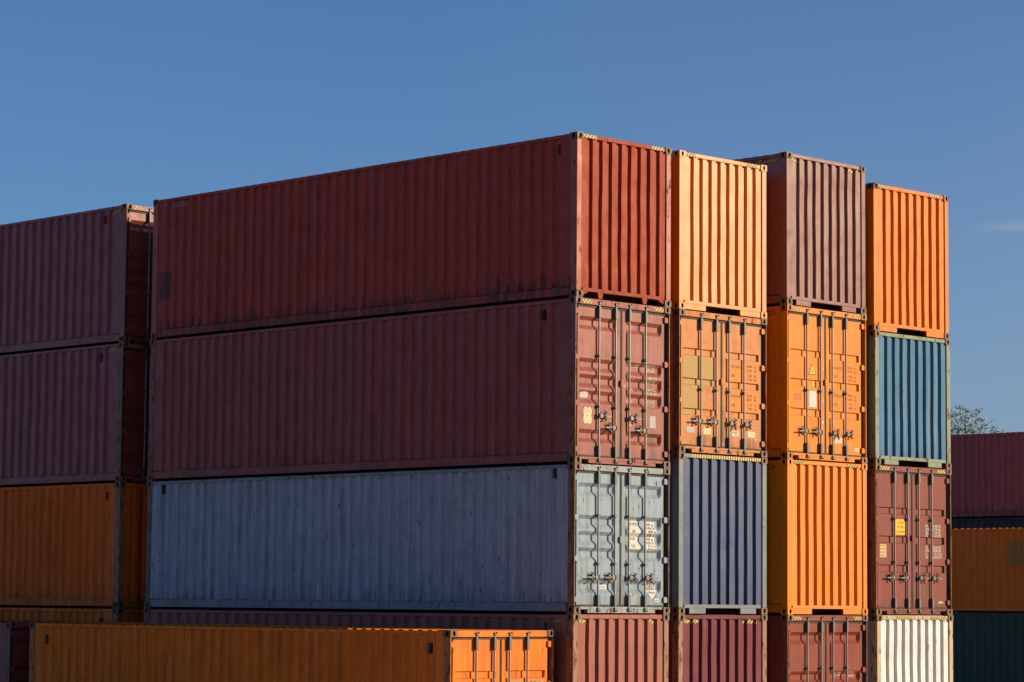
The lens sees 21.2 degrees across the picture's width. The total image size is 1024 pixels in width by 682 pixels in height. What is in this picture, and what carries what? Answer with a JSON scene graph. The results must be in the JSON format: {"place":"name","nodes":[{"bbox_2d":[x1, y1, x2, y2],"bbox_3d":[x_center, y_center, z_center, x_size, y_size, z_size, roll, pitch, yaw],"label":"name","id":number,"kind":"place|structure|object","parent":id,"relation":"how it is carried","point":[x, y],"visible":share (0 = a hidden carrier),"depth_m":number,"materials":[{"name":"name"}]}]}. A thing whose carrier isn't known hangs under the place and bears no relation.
{"place":"outdoors","nodes":[
{"label":"outdoors","id":0,"kind":"place"},
{"bbox_2d":[0,620,69,681],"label":"shipping container","id":1,"kind":"object","parent":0,"point":[14,648],"visible":0.23,"depth_m":54.53,"materials":[{"name":"metal"}]},
{"bbox_2d":[10,630,29,681],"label":"door","id":2,"kind":"structure","parent":1,"relation":"in","point":[19,668],"depth_m":54.58,"materials":[{"name":"red metal"}]},
{"bbox_2d":[0,606,183,622],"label":"shipping container","id":3,"kind":"object","parent":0,"point":[72,614],"visible":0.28,"depth_m":57.39,"materials":[{"name":"orange metal"}]},
{"bbox_2d":[0,482,175,607],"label":"shipping container","id":4,"kind":"object","parent":3,"relation":"on","point":[75,545],"visible":0.64,"depth_m":57.47,"materials":[{"name":"metal"}]},
{"bbox_2d":[0,342,184,486],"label":"shipping container","id":5,"kind":"object","parent":4,"relation":"on","point":[75,415],"visible":0.46,"depth_m":57.78,"materials":[{"name":"red metal"}]},
{"bbox_2d":[0,203,164,354],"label":"shipping container","id":6,"kind":"object","parent":5,"relation":"on","point":[78,279],"visible":0.48,"depth_m":58.10,"materials":[{"name":"metal"}]},
{"bbox_2d":[125,212,153,336],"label":"door","id":7,"kind":"structure","parent":6,"relation":"in","point":[138,236],"depth_m":57.16,"materials":[{"name":"metal"}]},
{"bbox_2d":[121,350,149,475],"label":"door","id":8,"kind":"structure","parent":5,"relation":"in","point":[134,396],"depth_m":56.88,"materials":[{"name":"metal"}]},
{"bbox_2d":[29,622,554,681],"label":"shipping container","id":9,"kind":"object","parent":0,"point":[116,652],"visible":1,"depth_m":48.55,"materials":[{"name":"orange metal"}]},
{"bbox_2d":[451,639,499,681],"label":"door","id":10,"kind":"structure","parent":9,"relation":"in","point":[463,653],"depth_m":45.75,"materials":[{"name":"orange paint"}]},
{"bbox_2d":[502,639,551,681],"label":"door","id":11,"kind":"structure","parent":9,"relation":"in","point":[537,654],"depth_m":46.60,"materials":[{"name":"orange paint"}]},
{"bbox_2d":[144,608,668,681],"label":"shipping container","id":12,"kind":"object","parent":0,"point":[589,647],"visible":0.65,"depth_m":48.29,"materials":[{"name":"metal"}]},
{"bbox_2d":[144,463,669,613],"bbox_3d":[-2.316,3.855,52.282,2.452,2.586,12.232,6,-8,-44],"label":"shipping container","id":13,"kind":"object","parent":12,"relation":"on","point":[573,538],"visible":1,"depth_m":49.99,"materials":[{"name":"metal"}]},
{"bbox_2d":[147,296,670,480],"bbox_3d":[-2.293,1.124,52.542,2.452,2.891,12.232,6,-8,-44],"label":"shipping container","id":14,"kind":"object","parent":13,"relation":"on","point":[576,379],"visible":0.96,"depth_m":50.26,"materials":[{"name":"red metal"}]},
{"bbox_2d":[150,131,671,339],"bbox_3d":[-2.270,-1.756,52.832,2.452,2.893,12.200,6,-8,-44],"label":"shipping container","id":15,"kind":"object","parent":14,"relation":"on","point":[580,214],"visible":0.91,"depth_m":50.53,"materials":[{"name":"red metal"}]},
{"bbox_2d":[576,306,620,456],"bbox_3d":[1.485,0.710,47.848,1.173,2.580,0.096,6,-8,-44],"label":"door","id":16,"kind":"structure","parent":14,"relation":"in","point":[587,321],"depth_m":47.85,"materials":[{"name":"red paint"}]},
{"bbox_2d":[620,311,667,461],"bbox_3d":[2.347,0.837,48.645,1.240,2.667,0.154,6,-8,-44],"label":"door","id":17,"kind":"structure","parent":14,"relation":"in","point":[656,364],"depth_m":48.71,"materials":[{"name":"red paint"}]},
{"bbox_2d":[575,472,619,604],"bbox_3d":[1.462,3.441,47.588,1.173,2.275,0.096,6,-8,-44],"label":"door","id":18,"kind":"structure","parent":13,"relation":"in","point":[586,486],"depth_m":47.60,"materials":[{"name":"grey paint"}]},
{"bbox_2d":[619,475,667,604],"bbox_3d":[2.324,3.524,48.389,1.240,2.275,0.154,6,-8,-44],"label":"door","id":19,"kind":"structure","parent":13,"relation":"in","point":[655,519],"depth_m":48.45,"materials":[{"name":"grey paint"}]},
{"bbox_2d":[0,0,1023,433],"label":"sky","id":20,"kind":"structure","parent":0,"point":[104,103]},
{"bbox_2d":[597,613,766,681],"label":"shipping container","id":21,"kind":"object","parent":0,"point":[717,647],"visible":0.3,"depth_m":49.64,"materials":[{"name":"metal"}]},
{"bbox_2d":[643,452,766,613],"bbox_3d":[-0.420,3.898,54.178,2.446,2.891,12.200,6,-8,-44],"label":"shipping container","id":22,"kind":"object","parent":21,"relation":"on","point":[717,534],"visible":0.35,"depth_m":49.81,"materials":[{"name":"metal"}]},
{"bbox_2d":[670,309,766,457],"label":"shipping container","id":23,"kind":"object","parent":22,"relation":"on","point":[718,384],"visible":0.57,"depth_m":50.08,"materials":[{"name":"metal"}]},
{"bbox_2d":[680,318,720,445],"bbox_3d":[3.403,0.752,49.732,1.173,2.275,0.083,6,-8,-44],"label":"door","id":24,"kind":"structure","parent":23,"relation":"in","point":[689,330],"depth_m":49.72,"materials":[{"name":"orange paint"}]},
{"bbox_2d":[657,150,766,318],"bbox_3d":[-0.378,-1.564,54.695,2.446,2.891,12.200,6,-8,-44],"label":"shipping container","id":25,"kind":"object","parent":23,"relation":"on","point":[718,235],"visible":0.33,"depth_m":50.34,"materials":[{"name":"metal"}]},
{"bbox_2d":[720,323,764,448],"bbox_3d":[4.264,0.836,50.535,1.240,2.275,0.141,6,-8,-44],"label":"door","id":26,"kind":"structure","parent":23,"relation":"in","point":[753,367],"depth_m":50.59,"materials":[{"name":"orange paint"}]},
{"bbox_2d":[743,614,867,681],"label":"shipping container","id":27,"kind":"object","parent":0,"point":[815,648],"visible":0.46,"depth_m":51.42,"materials":[{"name":"red metal"}]},
{"bbox_2d":[737,459,867,614],"bbox_3d":[1.626,4.090,56.008,12.200,2.891,2.446,-5,-8,44],"label":"shipping container","id":28,"kind":"object","parent":27,"relation":"on","point":[816,537],"visible":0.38,"depth_m":51.60,"materials":[{"name":"orange metal"}]},
{"bbox_2d":[747,304,866,463],"bbox_3d":[1.662,1.206,56.271,12.232,2.891,2.446,-5,-8,44],"label":"shipping container","id":29,"kind":"object","parent":28,"relation":"on","point":[816,384],"visible":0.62,"depth_m":51.87,"materials":[{"name":"orange metal"}]},
{"bbox_2d":[734,151,865,313],"bbox_3d":[1.668,-1.676,56.558,12.200,2.891,2.446,-5,-8,44],"label":"shipping container","id":30,"kind":"object","parent":29,"relation":"on","point":[815,232],"visible":0.27,"depth_m":52.14,"materials":[{"name":"metal"}]},
{"bbox_2d":[788,313,824,452],"bbox_3d":[5.811,0.828,51.925,0.083,2.580,1.969,-5,-8,44],"label":"door","id":31,"kind":"structure","parent":29,"relation":"in","point":[796,326],"depth_m":51.64,"materials":[{"name":"orange paint"}]},
{"bbox_2d":[824,318,864,455],"bbox_3d":[6.378,0.883,52.460,0.141,2.580,1.240,-5,-8,44],"label":"door","id":32,"kind":"structure","parent":29,"relation":"in","point":[854,367],"depth_m":52.50,"materials":[{"name":"orange paint"}]},
{"bbox_2d":[788,623,824,681],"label":"door","id":33,"kind":"structure","parent":27,"relation":"in","point":[797,637],"depth_m":51.16,"materials":[{"name":"red paint"}]},
{"bbox_2d":[827,623,865,681],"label":"door","id":34,"kind":"structure","parent":27,"relation":"in","point":[855,670],"depth_m":52.04,"materials":[{"name":"red paint"}]},
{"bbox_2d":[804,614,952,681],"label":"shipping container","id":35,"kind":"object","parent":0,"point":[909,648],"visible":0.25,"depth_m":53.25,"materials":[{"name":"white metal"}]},
{"bbox_2d":[840,464,952,614],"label":"shipping container","id":36,"kind":"object","parent":35,"relation":"on","point":[909,569],"visible":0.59,"depth_m":53.44,"materials":[{"name":"metal"}]},
{"bbox_2d":[876,473,911,606],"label":"door","id":37,"kind":"structure","parent":36,"relation":"in","point":[884,485],"depth_m":53.10,"materials":[{"name":"red paint"}]},
{"bbox_2d":[848,330,951,468],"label":"shipping container","id":38,"kind":"object","parent":36,"relation":"on","point":[908,423],"visible":0.27,"depth_m":53.71,"materials":[{"name":"blue metal"}]},
{"bbox_2d":[865,182,949,338],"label":"shipping container","id":39,"kind":"object","parent":38,"relation":"on","point":[906,263],"visible":0.28,"depth_m":53.97,"materials":[{"name":"metal"}]},
{"bbox_2d":[911,475,949,606],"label":"door","id":40,"kind":"structure","parent":36,"relation":"in","point":[940,521],"depth_m":53.96,"materials":[{"name":"red paint"}]},
{"bbox_2d":[950,405,1003,434],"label":"birch tree","id":41,"kind":"object","parent":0,"point":[969,429],"visible":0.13,"depth_m":112.59,"materials":[{"name":"green plant"}]},
{"bbox_2d":[935,612,1023,681],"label":"shipping container","id":42,"kind":"object","parent":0,"point":[988,646],"visible":0.49,"depth_m":84.29,"materials":[{"name":"teal metal"}]},
{"bbox_2d":[951,527,1023,611],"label":"shipping container","id":43,"kind":"object","parent":42,"relation":"on","point":[987,564],"visible":0.48,"depth_m":84.51,"materials":[{"name":"orange metal"}]},
{"bbox_2d":[951,517,1023,528],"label":"shipping container","id":44,"kind":"object","parent":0,"point":[996,522],"visible":0.1,"depth_m":93.72,"materials":[{"name":"metal"}]},
{"bbox_2d":[933,432,1023,517],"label":"shipping container","id":45,"kind":"object","parent":44,"relation":"on","point":[987,478],"visible":0.35,"depth_m":93.88,"materials":[{"name":"red metal"}]}
]}

